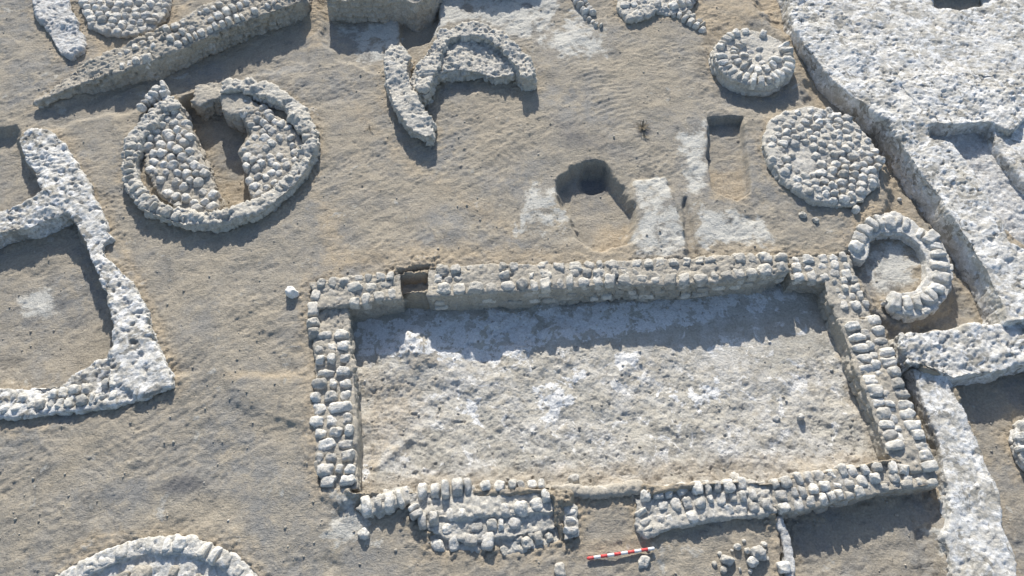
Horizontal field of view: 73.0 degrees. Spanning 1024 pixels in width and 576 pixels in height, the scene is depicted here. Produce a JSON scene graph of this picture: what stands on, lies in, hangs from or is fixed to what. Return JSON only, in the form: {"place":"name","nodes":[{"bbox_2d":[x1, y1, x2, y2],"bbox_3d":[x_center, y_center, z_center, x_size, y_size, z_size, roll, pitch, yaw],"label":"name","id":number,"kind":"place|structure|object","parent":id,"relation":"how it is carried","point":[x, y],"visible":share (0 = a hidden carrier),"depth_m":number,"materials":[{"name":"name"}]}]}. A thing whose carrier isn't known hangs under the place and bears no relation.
{"place":"outdoors","nodes":[
{"label":"outdoors","id":0,"kind":"place"},
{"bbox_2d":[0,0,1023,575],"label":"ground","id":1,"kind":"structure","parent":0,"point":[714,182],"depth_m":12.71,"materials":[{"name":"soil"}]},
{"bbox_2d":[32,0,86,60],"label":"stone wall","id":2,"kind":"structure","parent":1,"relation":"on","point":[58,20],"depth_m":15.53,"materials":[{"name":"grey stone"}]},
{"bbox_2d":[0,128,174,421],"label":"salt wall","id":3,"kind":"structure","parent":1,"relation":"on","point":[132,367],"depth_m":11.92,"materials":[{"name":"stone"}]},
{"bbox_2d":[78,0,171,38],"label":"cobble platform","id":4,"kind":"structure","parent":1,"relation":"on","point":[126,19],"depth_m":15.65,"materials":[{"name":"stone"}]},
{"bbox_2d":[55,533,257,575],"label":"circular stone structure","id":5,"kind":"object","parent":1,"relation":"on","point":[152,556],"visible":0.94,"depth_m":9.95,"materials":[{"name":"beige stone"}]},
{"bbox_2d":[33,0,311,107],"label":"stone wall","id":6,"kind":"structure","parent":1,"relation":"on","point":[197,35],"depth_m":14.95,"materials":[{"name":"grey stone"}]},
{"bbox_2d":[120,77,320,233],"bbox_3d":[-5.759,-2.607,13.957,3.952,0.991,4.008,0,60,0],"label":"round kiln","id":7,"kind":"object","parent":1,"relation":"on","point":[278,156],"visible":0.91,"depth_m":13.61,"materials":[{"name":"stone"}]},
{"bbox_2d":[285,286,298,298],"bbox_3d":[-3.872,0.077,12.147,0.254,0.216,0.199,36,66,19],"label":"stone","id":8,"kind":"object","parent":1,"relation":"on","point":[291,292],"visible":1,"depth_m":12.09,"materials":[{"name":"stone"}]},
{"bbox_2d":[306,289,363,492],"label":"brick wall","id":9,"kind":"structure","parent":1,"relation":"on","point":[336,420],"depth_m":11.17,"materials":[{"name":"beige stone"}]},
{"bbox_2d":[357,527,369,539],"bbox_3d":[-2.196,3.653,10.260,0.161,0.167,0.171,-32,65,-17],"label":"stone","id":10,"kind":"object","parent":1,"relation":"on","point":[363,533],"visible":1,"depth_m":10.22,"materials":[{"name":"stone"}]},
{"bbox_2d":[355,486,413,518],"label":"brick wall","id":11,"kind":"structure","parent":1,"relation":"on","point":[387,502],"depth_m":10.39,"materials":[{"name":"beige stone"}]},
{"bbox_2d":[326,0,443,31],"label":"mud wall","id":12,"kind":"structure","parent":1,"relation":"on","point":[416,15],"depth_m":15.71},
{"bbox_2d":[383,20,536,145],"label":"curved wall","id":13,"kind":"structure","parent":1,"relation":"on","point":[473,50],"depth_m":14.66,"materials":[{"name":"stone"}]},
{"bbox_2d":[408,477,559,555],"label":"brick steps","id":14,"kind":"structure","parent":1,"relation":"on","point":[459,515],"depth_m":10.34,"materials":[{"name":"beige stone"}]},
{"bbox_2d":[0,7,1020,575],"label":"pebbles","id":15,"kind":"object","parent":1,"relation":"on","point":[422,261],"visible":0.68,"depth_m":11.46,"materials":[{"name":"grey stone"}]},
{"bbox_2d":[309,251,788,321],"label":"brick wall","id":16,"kind":"structure","parent":1,"relation":"on","point":[511,285],"depth_m":12.27,"materials":[{"name":"beige stone"}]},
{"bbox_2d":[554,562,565,575],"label":"stone","id":17,"kind":"object","parent":1,"relation":"on","point":[559,569],"visible":1,"depth_m":9.98,"materials":[{"name":"stone"}]},
{"bbox_2d":[563,503,578,539],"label":"brick pier","id":18,"kind":"structure","parent":1,"relation":"on","point":[570,527],"depth_m":10.30,"materials":[{"name":"beige stone"}]},
{"bbox_2d":[572,0,602,27],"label":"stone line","id":19,"kind":"object","parent":1,"relation":"on","point":[581,5],"visible":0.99,"depth_m":15.82,"materials":[{"name":"grey stone"}]},
{"bbox_2d":[548,479,643,499],"bbox_3d":[1.313,3.217,10.828,1.504,0.757,0.395,0,60,0],"label":"threshold","id":20,"kind":"object","parent":1,"relation":"on","point":[628,488],"visible":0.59,"depth_m":10.52,"materials":[{"name":"beige stone"}]},
{"bbox_2d":[352,282,879,492],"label":"plaster floor","id":21,"kind":"structure","parent":1,"relation":"on","point":[748,384],"depth_m":11.65,"materials":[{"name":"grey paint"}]},
{"bbox_2d":[568,474,578,483],"bbox_3d":[0.964,3.000,10.847,0.182,0.188,0.183,0,60,0],"label":"stone","id":22,"kind":"object","parent":21,"relation":"on","point":[573,478],"visible":0.86,"depth_m":10.79,"materials":[{"name":"stone"}]},
{"bbox_2d":[361,306,857,485],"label":"plaster crumbs","id":23,"kind":"object","parent":21,"relation":"on","point":[606,438],"visible":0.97,"depth_m":11.52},
{"bbox_2d":[729,472,738,479],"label":"stone","id":24,"kind":"object","parent":21,"relation":"on","point":[733,475],"visible":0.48,"depth_m":10.85,"materials":[{"name":"stone"}]},
{"bbox_2d":[772,415,779,421],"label":"stone","id":25,"kind":"object","parent":21,"relation":"on","point":[775,418],"visible":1,"depth_m":11.37,"materials":[{"name":"stone"}]},
{"bbox_2d":[796,413,804,419],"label":"stone","id":26,"kind":"object","parent":21,"relation":"on","point":[800,416],"visible":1,"depth_m":11.35,"materials":[{"name":"stone"}]},
{"bbox_2d":[587,547,654,559],"bbox_3d":[1.592,3.882,10.121,1.012,0.055,0.048,-7,60,-4],"label":"ranging pole","id":27,"kind":"object","parent":1,"relation":"on","point":[620,553],"visible":1,"depth_m":10.11,"materials":[{"name":"red paint"}]},
{"bbox_2d":[634,119,649,132],"bbox_3d":[2.659,-3.273,14.074,0.337,0.172,0.329,0,60,0],"label":"dry weed","id":28,"kind":"object","parent":1,"relation":"on","point":[641,126],"visible":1,"depth_m":14.10,"materials":[{"name":"brown plant"}]},
{"bbox_2d":[638,555,649,568],"bbox_3d":[1.929,3.997,10.090,0.186,0.086,0.196,0,60,0],"label":"stone","id":29,"kind":"object","parent":1,"relation":"on","point":[643,561],"visible":1,"depth_m":10.07,"materials":[{"name":"stone"}]},
{"bbox_2d":[616,0,706,32],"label":"curved wall","id":30,"kind":"structure","parent":1,"relation":"on","point":[632,11],"depth_m":15.77,"materials":[{"name":"limestone rubble"},{"name":"mud mortar"}]},
{"bbox_2d":[634,477,776,539],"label":"brick wall","id":31,"kind":"structure","parent":1,"relation":"on","point":[694,506],"depth_m":10.42,"materials":[{"name":"limestone rubble"},{"name":"mud mortar"}]},
{"bbox_2d":[711,561,716,567],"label":"stone","id":32,"kind":"object","parent":1,"relation":"on","point":[714,564],"visible":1,"depth_m":10.10,"materials":[{"name":"stone"}]},
{"bbox_2d":[720,565,727,573],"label":"stone","id":33,"kind":"object","parent":1,"relation":"on","point":[723,569],"visible":1,"depth_m":10.06,"materials":[{"name":"stone"}]},
{"bbox_2d":[720,554,734,566],"bbox_3d":[3.160,3.988,10.146,0.214,0.198,0.149,18,62,10],"label":"stone","id":34,"kind":"object","parent":1,"relation":"on","point":[727,560],"visible":1,"depth_m":10.09,"materials":[{"name":"stone"}]},
{"bbox_2d":[733,543,740,550],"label":"stone","id":35,"kind":"object","parent":1,"relation":"on","point":[736,546],"visible":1,"depth_m":10.19,"materials":[{"name":"stone"}]},
{"bbox_2d":[744,547,749,553],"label":"stone","id":36,"kind":"object","parent":1,"relation":"on","point":[746,550],"visible":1,"depth_m":10.15,"materials":[{"name":"stone"}]},
{"bbox_2d":[708,28,795,96],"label":"circular stone platform","id":37,"kind":"structure","parent":1,"relation":"on","point":[745,61],"depth_m":14.77,"materials":[{"name":"limestone rubble"},{"name":"mud mortar"}]},
{"bbox_2d":[746,556,758,567],"bbox_3d":[3.522,4.006,10.130,0.173,0.175,0.159,-27,63,-15],"label":"stone","id":38,"kind":"object","parent":1,"relation":"on","point":[752,562],"visible":0.98,"depth_m":10.07,"materials":[{"name":"stone"}]},
{"bbox_2d":[750,545,766,560],"bbox_3d":[3.623,3.899,10.175,0.267,0.224,0.210,0,60,0],"label":"stone","id":39,"kind":"object","parent":1,"relation":"on","point":[757,552],"visible":0.95,"depth_m":10.11,"materials":[{"name":"stone"}]},
{"bbox_2d":[761,541,767,546],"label":"stone","id":40,"kind":"object","parent":1,"relation":"on","point":[764,544],"visible":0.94,"depth_m":10.23,"materials":[{"name":"stone"}]},
{"bbox_2d":[775,516,794,575],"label":"plaster wall","id":41,"kind":"structure","parent":1,"relation":"on","point":[785,565],"depth_m":10.19,"materials":[{"name":"stone"}]},
{"bbox_2d":[798,212,806,217],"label":"stone","id":42,"kind":"object","parent":1,"relation":"on","point":[802,214],"visible":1,"depth_m":13.02,"materials":[{"name":"stone"}]},
{"bbox_2d":[811,217,818,223],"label":"stone","id":43,"kind":"object","parent":1,"relation":"on","point":[815,220],"visible":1,"depth_m":12.96,"materials":[{"name":"stone"}]},
{"bbox_2d":[760,106,885,208],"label":"cobble platform","id":44,"kind":"structure","parent":1,"relation":"on","point":[820,157],"depth_m":13.57,"materials":[{"name":"limestone cobbles"},{"name":"mud mortar"}]},
{"bbox_2d":[781,252,870,333],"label":"brick wall","id":45,"kind":"structure","parent":1,"relation":"on","point":[831,281],"depth_m":12.37,"materials":[{"name":"limestone rubble"},{"name":"mud mortar"}]},
{"bbox_2d":[766,460,938,519],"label":"brick wall","id":46,"kind":"structure","parent":1,"relation":"on","point":[808,492],"depth_m":10.55,"materials":[{"name":"limestone rubble"},{"name":"mud mortar"}]},
{"bbox_2d":[851,205,859,213],"bbox_3d":[6.484,-1.470,13.038,0.160,0.156,0.169,0,60,0],"label":"stone","id":47,"kind":"object","parent":1,"relation":"on","point":[855,209],"visible":1,"depth_m":13.00,"materials":[{"name":"stone"}]},
{"bbox_2d":[828,314,938,473],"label":"brick wall","id":48,"kind":"structure","parent":1,"relation":"on","point":[871,368],"depth_m":11.29,"materials":[{"name":"limestone rubble"},{"name":"mud mortar"}]},
{"bbox_2d":[777,0,1023,326],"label":"salt wall","id":49,"kind":"structure","parent":1,"relation":"on","point":[902,82],"depth_m":14.24,"materials":[{"name":"grey stone"}]},
{"bbox_2d":[847,211,953,322],"bbox_3d":[7.062,-0.320,12.809,1.865,0.875,2.300,0,60,0],"label":"kiln ring","id":50,"kind":"object","parent":1,"relation":"on","point":[926,297],"visible":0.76,"depth_m":12.59,"materials":[{"name":"limestone"},{"name":"mud mortar"}]},
{"bbox_2d":[888,322,1023,386],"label":"salt wall","id":51,"kind":"structure","parent":1,"relation":"on","point":[965,354],"depth_m":11.60,"materials":[{"name":"grey stone"}]},
{"bbox_2d":[904,368,1016,575],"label":"salt wall","id":52,"kind":"structure","parent":1,"relation":"on","point":[972,539],"depth_m":10.57,"materials":[{"name":"white stone"}]},
{"bbox_2d":[1008,418,1023,471],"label":"brick ring","id":53,"kind":"object","parent":1,"relation":"on","point":[1016,438],"visible":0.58,"depth_m":11.02,"materials":[{"name":"beige stone"}]}
]}

